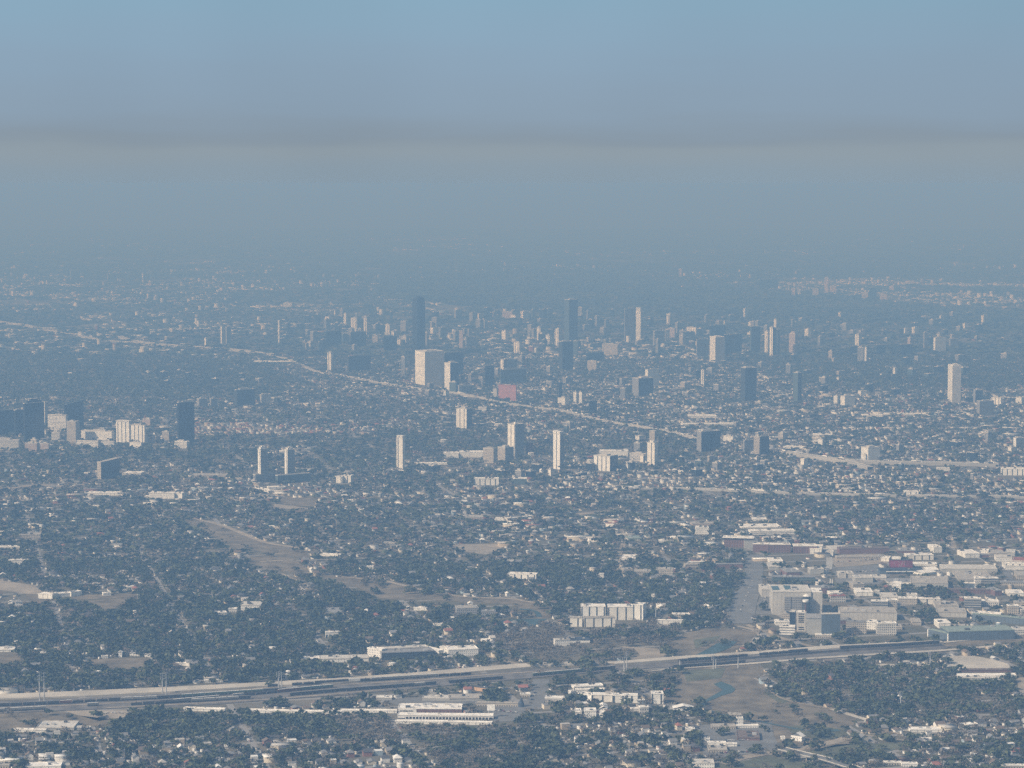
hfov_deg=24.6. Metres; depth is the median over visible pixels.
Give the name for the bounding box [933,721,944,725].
house
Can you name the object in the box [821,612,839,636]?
silo works
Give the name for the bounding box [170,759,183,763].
tree
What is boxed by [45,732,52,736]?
house
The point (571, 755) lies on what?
tree
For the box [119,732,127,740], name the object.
house
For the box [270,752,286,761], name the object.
tree
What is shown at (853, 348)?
office tower
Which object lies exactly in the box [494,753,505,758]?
tree
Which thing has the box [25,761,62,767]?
warehouse
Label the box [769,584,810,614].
silo works
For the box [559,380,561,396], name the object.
apartment tower
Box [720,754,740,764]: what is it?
tree
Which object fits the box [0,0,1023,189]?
sky
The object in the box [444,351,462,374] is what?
office tower
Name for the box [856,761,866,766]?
house
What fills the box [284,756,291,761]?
house
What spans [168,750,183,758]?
tree
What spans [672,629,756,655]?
grass field
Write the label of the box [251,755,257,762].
house
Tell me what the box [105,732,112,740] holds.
house
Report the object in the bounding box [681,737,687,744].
house
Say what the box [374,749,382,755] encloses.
house
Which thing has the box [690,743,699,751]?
house
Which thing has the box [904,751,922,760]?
tree
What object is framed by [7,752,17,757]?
tree
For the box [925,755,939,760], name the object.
tree
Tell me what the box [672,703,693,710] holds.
house
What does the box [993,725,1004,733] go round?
house
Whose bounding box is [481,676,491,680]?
hopper wagon
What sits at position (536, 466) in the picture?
apartment block
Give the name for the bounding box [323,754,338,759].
tree
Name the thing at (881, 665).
sand lot
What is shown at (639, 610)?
apartment block
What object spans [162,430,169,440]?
hospital block
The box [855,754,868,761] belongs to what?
tree
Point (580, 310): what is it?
apartment block
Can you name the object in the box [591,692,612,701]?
apartment block
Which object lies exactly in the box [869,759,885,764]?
tree
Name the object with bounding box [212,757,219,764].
house
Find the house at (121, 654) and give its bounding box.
[118,650,122,656]
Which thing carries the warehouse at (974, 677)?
on the ground
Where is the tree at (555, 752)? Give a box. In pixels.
[549,746,565,755]
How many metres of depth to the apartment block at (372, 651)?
3477.87 m
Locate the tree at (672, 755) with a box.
[667,752,689,761]
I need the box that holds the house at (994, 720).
[988,718,997,725]
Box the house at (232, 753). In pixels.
[226,751,235,756]
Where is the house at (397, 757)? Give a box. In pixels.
[392,754,401,762]
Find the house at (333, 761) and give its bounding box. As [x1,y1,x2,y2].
[330,758,336,765]
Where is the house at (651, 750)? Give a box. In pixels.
[648,749,655,754]
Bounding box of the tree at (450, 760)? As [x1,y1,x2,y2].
[442,757,460,766]
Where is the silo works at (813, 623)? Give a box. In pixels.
[806,613,820,634]
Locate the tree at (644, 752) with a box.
[641,751,656,758]
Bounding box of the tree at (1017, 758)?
[1010,755,1023,763]
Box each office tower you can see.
[0,409,13,434]
[14,408,23,436]
[23,398,44,441]
[44,401,47,422]
[64,400,83,428]
[70,270,79,280]
[97,457,119,479]
[107,273,116,280]
[177,400,194,443]
[197,397,207,407]
[209,397,217,406]
[234,388,254,406]
[259,393,270,403]
[283,302,292,307]
[325,330,341,346]
[348,354,370,371]
[350,331,365,345]
[351,317,357,330]
[358,319,363,330]
[364,317,367,333]
[372,335,378,342]
[384,335,396,350]
[401,335,408,344]
[401,356,405,375]
[412,295,424,353]
[415,349,443,384]
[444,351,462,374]
[444,361,458,389]
[449,380,456,391]
[458,384,472,391]
[465,336,475,346]
[468,373,471,381]
[485,365,493,386]
[493,388,497,396]
[498,384,516,400]
[500,358,516,369]
[500,368,526,382]
[502,311,513,317]
[559,340,572,370]
[564,299,577,340]
[586,351,603,360]
[587,360,596,370]
[589,400,596,411]
[602,343,619,355]
[624,307,635,341]
[632,376,652,395]
[645,368,658,385]
[653,330,663,344]
[667,327,675,337]
[696,338,707,356]
[697,429,719,451]
[710,324,725,335]
[710,335,724,361]
[724,333,741,354]
[750,326,759,351]
[759,278,777,288]
[812,288,819,294]
[824,277,829,292]
[830,285,837,292]
[850,345,857,353]
[861,445,879,459]
[862,292,868,298]
[869,287,876,297]
[876,344,885,355]
[880,294,888,300]
[889,285,894,291]
[900,343,911,354]
[933,336,945,353]
[949,338,957,345]
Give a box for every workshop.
[766,562,780,569]
[767,557,782,562]
[780,567,799,574]
[782,611,796,618]
[807,566,823,574]
[809,544,822,553]
[810,585,829,592]
[826,545,845,551]
[826,550,834,555]
[827,590,841,596]
[840,617,851,623]
[847,580,864,589]
[852,575,872,582]
[853,588,872,595]
[872,574,886,579]
[873,588,880,594]
[880,592,897,600]
[881,555,890,561]
[892,581,901,589]
[896,547,913,552]
[910,618,920,625]
[927,544,941,552]
[934,619,950,627]
[957,549,979,557]
[974,550,988,557]
[980,549,989,552]
[987,549,1006,557]
[987,587,1001,595]
[994,554,1011,561]
[1002,561,1023,569]
[1005,549,1015,555]
[1005,589,1023,595]
[1013,600,1023,604]
[1014,571,1023,579]
[1019,605,1023,614]
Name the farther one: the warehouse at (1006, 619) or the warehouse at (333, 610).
the warehouse at (333, 610)
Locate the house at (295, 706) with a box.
[290,705,300,708]
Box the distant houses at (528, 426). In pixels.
[0,228,1023,767]
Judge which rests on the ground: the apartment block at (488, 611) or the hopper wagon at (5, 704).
the apartment block at (488, 611)
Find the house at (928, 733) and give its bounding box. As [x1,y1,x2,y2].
[925,731,931,736]
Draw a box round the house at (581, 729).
[580,727,588,734]
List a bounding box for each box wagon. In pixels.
[60,700,71,703]
[278,688,288,692]
[289,687,299,691]
[349,678,359,680]
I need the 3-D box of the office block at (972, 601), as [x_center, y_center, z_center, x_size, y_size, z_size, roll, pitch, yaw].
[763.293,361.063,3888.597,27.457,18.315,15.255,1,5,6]
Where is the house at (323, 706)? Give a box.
[321,704,328,708]
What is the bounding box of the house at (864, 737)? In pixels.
[859,733,867,741]
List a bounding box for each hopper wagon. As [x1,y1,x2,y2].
[0,702,9,706]
[9,707,20,710]
[10,702,21,705]
[22,706,33,710]
[23,701,34,705]
[34,706,45,709]
[35,701,46,704]
[47,700,58,704]
[87,702,98,705]
[109,697,119,700]
[121,696,132,700]
[133,696,144,699]
[143,700,154,704]
[145,695,156,699]
[157,695,168,698]
[169,694,180,697]
[181,693,192,697]
[191,698,202,701]
[193,692,203,696]
[203,697,214,701]
[205,692,215,695]
[215,696,226,700]
[216,691,227,694]
[227,696,238,699]
[228,690,239,693]
[232,693,243,695]
[239,695,250,698]
[240,689,250,692]
[252,688,262,691]
[263,688,274,690]
[290,691,300,695]
[300,686,310,690]
[301,690,312,694]
[311,685,321,688]
[313,689,323,693]
[314,680,325,683]
[322,684,332,687]
[324,688,334,692]
[335,688,346,691]
[347,687,357,690]
[358,686,368,689]
[369,685,380,688]
[371,677,381,680]
[380,684,391,688]
[382,676,393,679]
[392,683,402,687]
[394,675,404,678]
[403,683,413,686]
[405,675,415,678]
[414,682,424,685]
[416,674,426,677]
[425,681,435,684]
[427,673,437,676]
[448,679,459,682]
[459,678,469,681]
[470,677,480,681]
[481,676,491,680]
[492,676,502,679]
[532,672,542,675]
[543,671,552,674]
[553,670,563,673]
[574,668,584,671]
[684,663,693,666]
[688,657,697,660]
[694,663,704,666]
[698,656,707,659]
[725,660,734,663]
[735,660,745,663]
[788,649,797,652]
[798,648,807,651]
[840,645,849,648]
[850,645,859,648]
[860,644,870,647]
[870,644,880,647]
[890,643,900,646]
[920,641,929,644]
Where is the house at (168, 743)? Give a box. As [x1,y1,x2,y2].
[164,740,172,745]
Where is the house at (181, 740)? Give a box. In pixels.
[175,738,184,744]
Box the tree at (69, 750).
[64,748,87,756]
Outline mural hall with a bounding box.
[889,556,912,567]
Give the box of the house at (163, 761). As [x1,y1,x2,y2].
[158,759,166,765]
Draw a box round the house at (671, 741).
[668,738,676,745]
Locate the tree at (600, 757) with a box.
[597,755,616,760]
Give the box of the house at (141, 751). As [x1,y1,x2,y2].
[138,746,148,754]
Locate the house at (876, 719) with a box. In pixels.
[866,718,877,725]
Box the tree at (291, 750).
[277,746,298,758]
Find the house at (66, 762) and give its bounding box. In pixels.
[63,759,69,765]
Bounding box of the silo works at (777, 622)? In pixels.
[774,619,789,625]
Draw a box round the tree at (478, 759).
[474,756,491,761]
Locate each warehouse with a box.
[0,545,19,548]
[0,646,15,651]
[0,761,11,767]
[13,728,33,731]
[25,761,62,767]
[33,728,46,732]
[36,720,79,729]
[38,592,56,598]
[57,591,69,596]
[67,590,81,596]
[87,491,121,494]
[102,591,110,595]
[122,585,133,590]
[183,706,225,711]
[214,610,226,614]
[249,708,341,714]
[253,360,267,362]
[256,487,273,492]
[267,485,284,488]
[268,360,291,363]
[300,654,338,659]
[319,553,342,555]
[319,654,368,661]
[325,607,343,614]
[341,709,397,712]
[376,695,392,699]
[382,541,394,544]
[395,719,452,723]
[397,712,493,719]
[398,703,462,712]
[413,606,427,610]
[414,462,446,464]
[422,694,450,700]
[424,689,436,693]
[448,693,483,700]
[448,720,492,724]
[462,515,482,518]
[462,684,490,691]
[475,701,518,706]
[494,517,507,520]
[512,515,531,519]
[520,692,530,696]
[621,554,635,559]
[638,705,648,712]
[656,619,682,623]
[680,422,732,425]
[685,727,694,730]
[707,741,725,744]
[707,744,727,752]
[710,723,735,728]
[726,712,741,717]
[726,742,736,745]
[736,716,743,723]
[736,724,758,727]
[736,730,759,740]
[771,574,815,580]
[783,445,805,448]
[812,433,832,435]
[835,554,885,558]
[837,546,889,553]
[861,414,882,416]
[878,567,923,573]
[884,413,925,414]
[885,578,910,582]
[908,726,941,731]
[910,575,947,588]
[913,561,936,565]
[913,569,935,574]
[921,566,938,570]
[921,737,931,740]
[927,628,948,640]
[939,564,997,573]
[940,624,1014,640]
[947,588,990,593]
[952,571,991,581]
[956,675,996,679]
[957,673,1016,677]
[959,668,1012,671]
[962,582,974,587]
[971,610,1001,614]
[972,612,1023,624]
[1000,580,1023,586]
[1011,626,1023,634]
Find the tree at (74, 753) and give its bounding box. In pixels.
[67,750,86,757]
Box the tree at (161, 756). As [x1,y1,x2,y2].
[154,754,167,759]
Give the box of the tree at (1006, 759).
[1000,754,1012,763]
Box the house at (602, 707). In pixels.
[600,702,607,710]
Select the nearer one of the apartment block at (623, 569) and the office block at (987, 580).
the office block at (987, 580)
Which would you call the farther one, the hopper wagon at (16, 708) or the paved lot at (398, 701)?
the paved lot at (398, 701)
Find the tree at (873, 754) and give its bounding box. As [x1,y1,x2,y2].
[865,750,879,758]
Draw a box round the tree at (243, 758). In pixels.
[236,754,249,761]
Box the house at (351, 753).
[346,749,354,757]
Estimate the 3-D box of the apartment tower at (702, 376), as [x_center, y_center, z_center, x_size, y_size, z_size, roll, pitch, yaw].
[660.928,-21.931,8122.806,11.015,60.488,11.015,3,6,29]
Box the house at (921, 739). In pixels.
[914,738,923,744]
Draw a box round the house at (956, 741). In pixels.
[950,739,959,744]
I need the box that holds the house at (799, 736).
[791,731,805,741]
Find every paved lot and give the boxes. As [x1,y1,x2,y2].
[386,692,482,704]
[487,700,526,721]
[700,721,765,758]
[755,596,771,613]
[832,565,890,583]
[833,554,887,566]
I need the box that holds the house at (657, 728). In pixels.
[653,726,661,731]
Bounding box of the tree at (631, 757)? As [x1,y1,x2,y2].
[625,754,638,760]
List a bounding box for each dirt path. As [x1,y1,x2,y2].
[0,484,66,488]
[6,701,140,707]
[22,684,312,702]
[107,689,383,707]
[181,516,310,551]
[341,670,554,684]
[342,576,534,602]
[556,509,613,515]
[645,644,1007,671]
[754,678,832,708]
[830,708,866,722]
[865,731,903,739]
[944,635,1018,642]
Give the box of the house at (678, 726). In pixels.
[674,722,682,730]
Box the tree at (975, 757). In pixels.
[964,754,983,763]
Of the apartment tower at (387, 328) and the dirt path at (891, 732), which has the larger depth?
the apartment tower at (387, 328)
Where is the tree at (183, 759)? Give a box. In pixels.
[177,756,192,761]
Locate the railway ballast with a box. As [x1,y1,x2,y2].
[0,646,950,712]
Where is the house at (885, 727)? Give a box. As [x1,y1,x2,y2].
[880,724,888,732]
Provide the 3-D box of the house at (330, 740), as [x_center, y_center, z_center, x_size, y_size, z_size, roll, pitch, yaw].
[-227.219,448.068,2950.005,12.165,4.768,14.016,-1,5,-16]
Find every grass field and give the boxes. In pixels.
[0,653,20,663]
[0,712,110,729]
[26,594,137,601]
[89,598,126,609]
[90,657,150,669]
[180,517,554,618]
[280,497,316,505]
[666,664,856,750]
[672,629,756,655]
[683,668,724,680]
[694,636,719,647]
[714,756,825,767]
[764,683,788,703]
[786,725,848,739]
[809,742,905,757]
[940,635,1023,646]
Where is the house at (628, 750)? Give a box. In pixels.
[625,749,631,755]
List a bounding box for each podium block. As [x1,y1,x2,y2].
[253,472,274,481]
[276,472,309,483]
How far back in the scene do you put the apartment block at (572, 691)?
3221.89 m
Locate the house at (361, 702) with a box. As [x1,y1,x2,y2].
[357,699,364,706]
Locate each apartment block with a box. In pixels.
[8,558,26,564]
[19,532,41,537]
[31,437,38,441]
[152,434,160,442]
[160,370,167,376]
[185,372,191,377]
[211,377,219,382]
[240,601,262,610]
[255,378,262,382]
[287,322,290,331]
[297,323,304,328]
[304,314,310,322]
[310,331,315,340]
[315,313,320,323]
[318,341,320,350]
[321,338,326,348]
[324,318,330,327]
[325,630,339,637]
[335,475,343,482]
[339,308,343,316]
[341,474,353,482]
[342,333,347,343]
[344,313,347,324]
[348,327,354,336]
[352,344,356,350]
[362,316,369,323]
[367,646,386,657]
[375,322,380,331]
[380,647,433,659]
[382,644,427,648]
[397,340,402,345]
[400,320,407,331]
[425,389,434,396]
[427,383,433,388]
[428,646,443,655]
[429,464,440,471]
[430,327,437,333]
[432,311,438,316]
[432,317,438,326]
[438,326,445,336]
[439,645,449,653]
[443,343,448,348]
[443,390,448,396]
[443,451,458,457]
[445,644,477,656]
[453,330,458,340]
[454,309,461,319]
[455,605,478,615]
[459,450,482,457]
[464,346,472,352]
[467,328,471,335]
[469,312,477,320]
[474,477,498,484]
[476,318,483,327]
[481,609,495,617]
[482,343,488,348]
[483,320,487,329]
[484,306,491,316]
[494,368,501,374]
[495,468,505,474]
[502,330,507,339]
[507,572,537,579]
[513,477,526,484]
[514,341,521,352]
[515,469,524,476]
[518,355,524,361]
[521,311,528,319]
[526,469,535,476]
[527,324,533,334]
[531,328,536,337]
[531,463,542,471]
[538,332,544,343]
[539,308,547,318]
[544,436,549,445]
[546,308,552,316]
[546,365,553,372]
[546,380,553,385]
[547,467,555,475]
[548,328,554,338]
[562,421,573,427]
[563,376,572,384]
[568,615,582,626]
[568,689,575,693]
[571,683,603,688]
[575,688,602,691]
[578,306,583,316]
[578,470,586,475]
[578,691,591,700]
[581,603,605,618]
[582,324,589,330]
[583,616,614,626]
[586,336,594,343]
[586,461,594,470]
[588,318,593,328]
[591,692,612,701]
[595,315,599,326]
[599,449,628,456]
[600,327,607,334]
[604,319,608,328]
[607,604,632,619]
[610,308,614,316]
[613,692,637,702]
[620,378,626,384]
[621,567,632,572]
[622,462,629,469]
[625,460,635,469]
[626,383,631,391]
[633,602,645,620]
[634,568,651,575]
[635,435,643,441]
[639,454,646,461]
[647,318,651,326]
[651,691,663,703]
[656,566,673,575]
[664,329,669,341]
[666,313,673,323]
[668,314,671,326]
[675,321,681,332]
[679,334,685,344]
[679,455,683,462]
[680,382,689,389]
[683,390,692,396]
[688,414,716,417]
[688,461,693,467]
[691,467,701,476]
[695,459,703,466]
[697,327,702,337]
[707,455,714,461]
[708,367,714,372]
[712,461,721,469]
[728,314,733,320]
[743,308,747,316]
[753,463,762,469]
[755,320,760,325]
[755,431,763,435]
[758,361,765,366]
[760,459,768,464]
[764,324,769,333]
[778,431,787,441]
[784,446,794,450]
[791,319,794,328]
[791,353,796,359]
[800,458,807,466]
[804,328,810,336]
[804,369,810,375]
[818,335,824,345]
[819,376,828,383]
[820,385,827,391]
[828,332,834,336]
[836,370,844,375]
[842,322,849,329]
[842,487,851,491]
[849,329,855,333]
[858,390,866,396]
[865,383,872,391]
[892,387,900,394]
[896,443,902,453]
[898,462,903,471]
[903,357,909,364]
[903,490,918,493]
[904,327,908,333]
[907,367,915,374]
[912,326,918,333]
[924,373,932,377]
[929,319,934,325]
[929,336,932,344]
[934,365,943,372]
[936,467,949,470]
[949,439,961,447]
[955,354,964,362]
[956,326,962,330]
[961,366,969,374]
[962,323,968,329]
[967,451,977,460]
[970,473,975,479]
[976,323,982,332]
[981,314,987,322]
[985,430,991,440]
[1001,352,1009,358]
[1001,467,1023,474]
[1005,562,1023,565]
[1007,445,1016,452]
[1012,557,1023,562]
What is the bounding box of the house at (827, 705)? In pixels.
[824,703,833,707]
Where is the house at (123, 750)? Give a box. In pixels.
[117,748,124,755]
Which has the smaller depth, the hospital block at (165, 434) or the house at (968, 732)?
the house at (968, 732)
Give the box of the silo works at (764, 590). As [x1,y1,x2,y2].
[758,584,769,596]
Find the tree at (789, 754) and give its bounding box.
[782,750,796,760]
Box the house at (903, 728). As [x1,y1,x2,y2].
[899,726,910,730]
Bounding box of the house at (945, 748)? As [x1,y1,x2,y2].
[942,747,950,752]
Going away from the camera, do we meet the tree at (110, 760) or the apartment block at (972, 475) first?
the tree at (110, 760)
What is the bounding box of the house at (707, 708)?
[702,706,711,713]
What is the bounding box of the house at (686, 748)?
[682,745,690,752]
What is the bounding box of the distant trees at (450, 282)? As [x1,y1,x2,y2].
[0,228,1023,767]
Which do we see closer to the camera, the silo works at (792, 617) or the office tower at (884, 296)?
the silo works at (792, 617)
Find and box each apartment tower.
[204,337,207,346]
[220,326,224,343]
[225,326,230,343]
[257,445,267,481]
[278,320,279,342]
[284,446,294,473]
[327,351,333,370]
[385,323,390,334]
[391,435,404,470]
[425,332,428,346]
[455,406,471,427]
[459,330,462,347]
[479,376,483,386]
[483,446,496,462]
[498,445,513,460]
[507,419,523,455]
[526,441,532,453]
[537,326,540,339]
[545,334,551,343]
[552,430,563,469]
[555,328,561,344]
[558,396,569,404]
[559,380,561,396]
[573,340,577,354]
[573,390,576,402]
[579,391,582,402]
[593,453,617,470]
[620,387,625,399]
[630,451,646,460]
[634,441,641,451]
[636,307,641,340]
[647,440,657,465]
[649,430,656,440]
[656,338,660,353]
[686,326,696,334]
[696,369,700,378]
[701,369,704,385]
[713,384,718,391]
[723,434,733,442]
[741,366,756,400]
[743,438,753,453]
[754,434,759,453]
[760,434,768,456]
[764,330,768,354]
[769,326,775,355]
[776,329,779,353]
[786,363,791,375]
[789,331,797,352]
[793,371,801,401]
[818,438,823,444]
[828,350,832,357]
[834,395,838,403]
[840,394,854,406]
[855,333,861,345]
[857,346,864,360]
[864,346,866,360]
[907,336,912,344]
[923,331,927,350]
[947,363,960,402]
[973,389,982,402]
[976,399,993,414]
[991,395,1002,405]
[1013,436,1023,447]
[1016,396,1023,404]
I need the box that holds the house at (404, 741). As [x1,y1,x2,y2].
[401,739,409,743]
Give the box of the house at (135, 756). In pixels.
[131,753,138,761]
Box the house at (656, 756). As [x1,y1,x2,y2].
[653,754,662,762]
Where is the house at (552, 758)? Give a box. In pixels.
[548,755,556,761]
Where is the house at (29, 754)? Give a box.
[25,751,33,759]
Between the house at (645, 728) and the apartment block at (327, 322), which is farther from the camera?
the apartment block at (327, 322)
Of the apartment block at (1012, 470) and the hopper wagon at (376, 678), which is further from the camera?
the apartment block at (1012, 470)
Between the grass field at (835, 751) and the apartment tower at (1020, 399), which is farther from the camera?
the apartment tower at (1020, 399)
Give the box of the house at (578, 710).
[575,708,581,715]
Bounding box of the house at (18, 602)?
[15,599,22,605]
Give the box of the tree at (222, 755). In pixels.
[200,754,223,760]
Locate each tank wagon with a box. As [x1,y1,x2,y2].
[84,699,95,702]
[97,698,107,701]
[131,702,141,705]
[167,700,177,703]
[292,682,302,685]
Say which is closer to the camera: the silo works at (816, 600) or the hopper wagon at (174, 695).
the hopper wagon at (174, 695)
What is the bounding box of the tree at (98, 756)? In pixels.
[81,751,105,763]
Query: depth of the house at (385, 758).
2845.89 m
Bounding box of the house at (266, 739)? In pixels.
[262,737,271,744]
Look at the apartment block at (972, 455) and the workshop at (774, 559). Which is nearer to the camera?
the workshop at (774, 559)
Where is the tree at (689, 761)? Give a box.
[683,758,693,763]
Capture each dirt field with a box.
[0,580,41,594]
[66,710,129,720]
[271,504,310,508]
[452,543,500,554]
[619,646,665,658]
[1016,677,1023,694]
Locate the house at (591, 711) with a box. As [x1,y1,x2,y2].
[584,707,596,717]
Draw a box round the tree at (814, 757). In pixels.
[810,754,817,761]
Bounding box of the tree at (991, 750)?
[988,747,1011,757]
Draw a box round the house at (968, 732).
[967,730,977,735]
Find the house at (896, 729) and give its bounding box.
[891,726,901,732]
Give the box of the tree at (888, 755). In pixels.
[881,752,898,760]
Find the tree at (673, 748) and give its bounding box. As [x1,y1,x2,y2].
[665,744,680,753]
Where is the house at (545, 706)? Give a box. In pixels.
[542,703,549,708]
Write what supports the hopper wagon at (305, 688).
on the railway ballast
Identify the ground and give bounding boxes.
[0,190,1023,767]
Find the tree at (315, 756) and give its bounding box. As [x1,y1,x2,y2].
[307,751,321,760]
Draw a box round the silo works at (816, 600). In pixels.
[810,588,822,613]
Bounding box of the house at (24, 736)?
[16,734,26,739]
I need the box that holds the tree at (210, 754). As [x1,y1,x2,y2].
[204,752,218,760]
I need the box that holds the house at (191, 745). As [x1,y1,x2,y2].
[188,742,195,750]
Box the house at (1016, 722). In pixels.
[1009,719,1019,724]
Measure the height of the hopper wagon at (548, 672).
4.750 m
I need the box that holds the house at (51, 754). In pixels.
[45,752,53,759]
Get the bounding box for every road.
[0,321,273,355]
[115,335,168,343]
[273,355,696,438]
[479,652,520,663]
[524,679,548,708]
[556,740,566,762]
[615,529,625,571]
[639,487,1023,497]
[717,737,850,763]
[726,555,762,623]
[732,625,795,647]
[744,624,813,645]
[745,554,762,623]
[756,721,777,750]
[777,747,861,767]
[780,450,998,466]
[823,548,832,568]
[832,457,872,469]
[947,536,956,547]
[999,562,1013,579]
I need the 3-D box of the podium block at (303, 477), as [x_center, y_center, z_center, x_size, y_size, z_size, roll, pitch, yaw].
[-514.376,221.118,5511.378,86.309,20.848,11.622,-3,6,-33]
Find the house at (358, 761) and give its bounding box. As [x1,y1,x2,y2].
[355,759,361,764]
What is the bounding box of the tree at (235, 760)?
[228,758,241,762]
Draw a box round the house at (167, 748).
[162,746,170,751]
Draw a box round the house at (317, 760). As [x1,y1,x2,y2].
[315,758,324,764]
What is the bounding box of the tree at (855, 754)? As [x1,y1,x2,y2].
[846,752,862,760]
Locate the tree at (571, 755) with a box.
[564,752,578,761]
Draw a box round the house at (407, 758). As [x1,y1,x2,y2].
[404,756,413,761]
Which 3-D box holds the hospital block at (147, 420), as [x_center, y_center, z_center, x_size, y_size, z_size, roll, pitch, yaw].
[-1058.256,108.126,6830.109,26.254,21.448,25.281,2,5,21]
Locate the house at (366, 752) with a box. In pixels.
[362,748,372,756]
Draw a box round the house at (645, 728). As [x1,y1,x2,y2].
[641,724,649,731]
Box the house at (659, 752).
[658,750,667,754]
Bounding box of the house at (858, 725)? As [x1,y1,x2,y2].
[856,722,865,727]
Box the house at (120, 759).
[116,756,124,762]
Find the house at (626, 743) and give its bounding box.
[622,740,629,748]
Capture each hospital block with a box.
[0,437,19,449]
[25,441,38,450]
[40,442,49,449]
[48,414,67,430]
[51,430,60,441]
[66,420,79,442]
[76,440,99,447]
[81,429,113,440]
[101,441,114,447]
[116,420,131,442]
[130,442,142,447]
[131,423,145,443]
[142,417,154,424]
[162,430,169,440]
[174,440,189,448]
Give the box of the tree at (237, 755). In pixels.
[227,753,242,758]
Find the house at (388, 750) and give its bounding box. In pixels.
[384,747,392,754]
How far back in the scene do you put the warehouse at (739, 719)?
3040.90 m
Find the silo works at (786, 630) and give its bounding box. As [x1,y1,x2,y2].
[779,624,794,635]
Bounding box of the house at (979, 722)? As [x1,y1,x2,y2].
[974,719,986,726]
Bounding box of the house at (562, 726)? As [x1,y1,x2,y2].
[560,722,569,729]
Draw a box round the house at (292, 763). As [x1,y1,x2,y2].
[288,761,295,767]
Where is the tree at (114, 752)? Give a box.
[106,747,122,760]
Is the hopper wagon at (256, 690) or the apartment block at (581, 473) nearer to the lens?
the hopper wagon at (256, 690)
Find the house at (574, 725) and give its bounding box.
[570,723,579,727]
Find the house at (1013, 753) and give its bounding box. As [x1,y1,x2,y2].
[1008,748,1020,756]
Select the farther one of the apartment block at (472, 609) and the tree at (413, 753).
the apartment block at (472, 609)
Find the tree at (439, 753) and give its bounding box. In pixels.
[428,748,442,758]
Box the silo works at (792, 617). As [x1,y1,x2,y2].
[790,610,795,628]
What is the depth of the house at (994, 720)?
3038.71 m
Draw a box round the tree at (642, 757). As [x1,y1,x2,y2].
[635,754,654,764]
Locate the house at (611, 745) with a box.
[609,740,615,748]
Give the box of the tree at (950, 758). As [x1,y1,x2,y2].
[941,755,965,761]
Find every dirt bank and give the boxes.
[0,661,613,699]
[614,640,943,665]
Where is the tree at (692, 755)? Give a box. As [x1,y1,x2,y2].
[682,751,697,758]
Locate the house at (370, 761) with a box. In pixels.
[367,758,375,764]
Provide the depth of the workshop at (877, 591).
4011.79 m
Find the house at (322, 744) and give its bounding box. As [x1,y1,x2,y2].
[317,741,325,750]
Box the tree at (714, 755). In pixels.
[704,752,722,760]
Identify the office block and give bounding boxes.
[122,471,144,475]
[149,491,175,498]
[175,491,186,498]
[191,473,228,476]
[228,607,237,611]
[478,406,486,409]
[545,695,563,699]
[553,638,569,645]
[568,637,589,642]
[625,535,641,540]
[672,612,689,617]
[683,562,703,567]
[690,521,714,525]
[692,759,714,767]
[695,525,708,534]
[713,563,742,568]
[723,535,754,547]
[738,523,780,528]
[744,537,757,547]
[748,528,794,534]
[751,517,767,520]
[753,542,768,552]
[769,543,790,552]
[792,543,816,552]
[815,633,831,637]
[828,593,845,601]
[837,571,846,577]
[838,606,896,620]
[846,571,853,577]
[846,620,866,633]
[866,619,877,629]
[871,599,887,606]
[876,620,896,634]
[883,760,901,764]
[886,598,896,609]
[898,596,917,604]
[901,762,917,766]
[904,552,933,559]
[907,593,917,596]
[917,597,939,603]
[933,600,958,607]
[936,607,966,617]
[964,596,980,607]
[974,576,980,587]
[981,576,997,584]
[981,599,998,605]
[1001,764,1023,767]
[1006,604,1018,613]
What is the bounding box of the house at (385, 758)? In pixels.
[380,754,389,762]
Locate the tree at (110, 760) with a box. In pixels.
[105,757,116,763]
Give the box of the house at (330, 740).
[326,737,336,743]
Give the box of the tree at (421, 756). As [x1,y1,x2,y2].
[415,753,428,761]
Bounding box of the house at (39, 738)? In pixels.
[35,737,43,744]
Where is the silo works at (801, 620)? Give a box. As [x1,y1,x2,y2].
[796,599,808,631]
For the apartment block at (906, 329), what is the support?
on the ground
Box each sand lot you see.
[876,664,940,667]
[947,656,1009,669]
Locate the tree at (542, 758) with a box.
[532,753,549,763]
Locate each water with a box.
[502,619,545,625]
[521,609,541,616]
[696,641,736,654]
[701,700,805,729]
[706,682,734,699]
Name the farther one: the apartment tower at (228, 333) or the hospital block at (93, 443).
the apartment tower at (228, 333)
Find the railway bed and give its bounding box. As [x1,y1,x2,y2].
[682,643,941,663]
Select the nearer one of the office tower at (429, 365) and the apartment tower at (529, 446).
the apartment tower at (529, 446)
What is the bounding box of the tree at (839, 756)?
[825,753,845,760]
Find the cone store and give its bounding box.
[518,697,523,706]
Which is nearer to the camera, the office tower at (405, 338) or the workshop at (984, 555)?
the workshop at (984, 555)
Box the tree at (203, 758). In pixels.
[197,754,212,762]
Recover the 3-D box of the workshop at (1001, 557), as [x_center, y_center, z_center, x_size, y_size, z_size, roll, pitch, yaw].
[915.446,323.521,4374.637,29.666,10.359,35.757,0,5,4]
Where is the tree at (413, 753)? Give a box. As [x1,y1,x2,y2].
[407,751,418,758]
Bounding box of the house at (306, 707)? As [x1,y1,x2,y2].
[302,705,309,709]
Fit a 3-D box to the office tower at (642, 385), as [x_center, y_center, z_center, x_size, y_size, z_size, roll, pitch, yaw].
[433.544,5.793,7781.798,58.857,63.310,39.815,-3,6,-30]
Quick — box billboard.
[487,704,494,712]
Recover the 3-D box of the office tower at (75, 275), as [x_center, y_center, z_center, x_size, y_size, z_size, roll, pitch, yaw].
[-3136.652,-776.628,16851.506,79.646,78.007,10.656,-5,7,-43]
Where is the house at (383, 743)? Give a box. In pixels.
[380,740,386,747]
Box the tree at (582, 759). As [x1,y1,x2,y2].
[579,758,591,761]
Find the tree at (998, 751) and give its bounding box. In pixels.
[993,748,1006,755]
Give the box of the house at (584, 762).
[581,761,590,767]

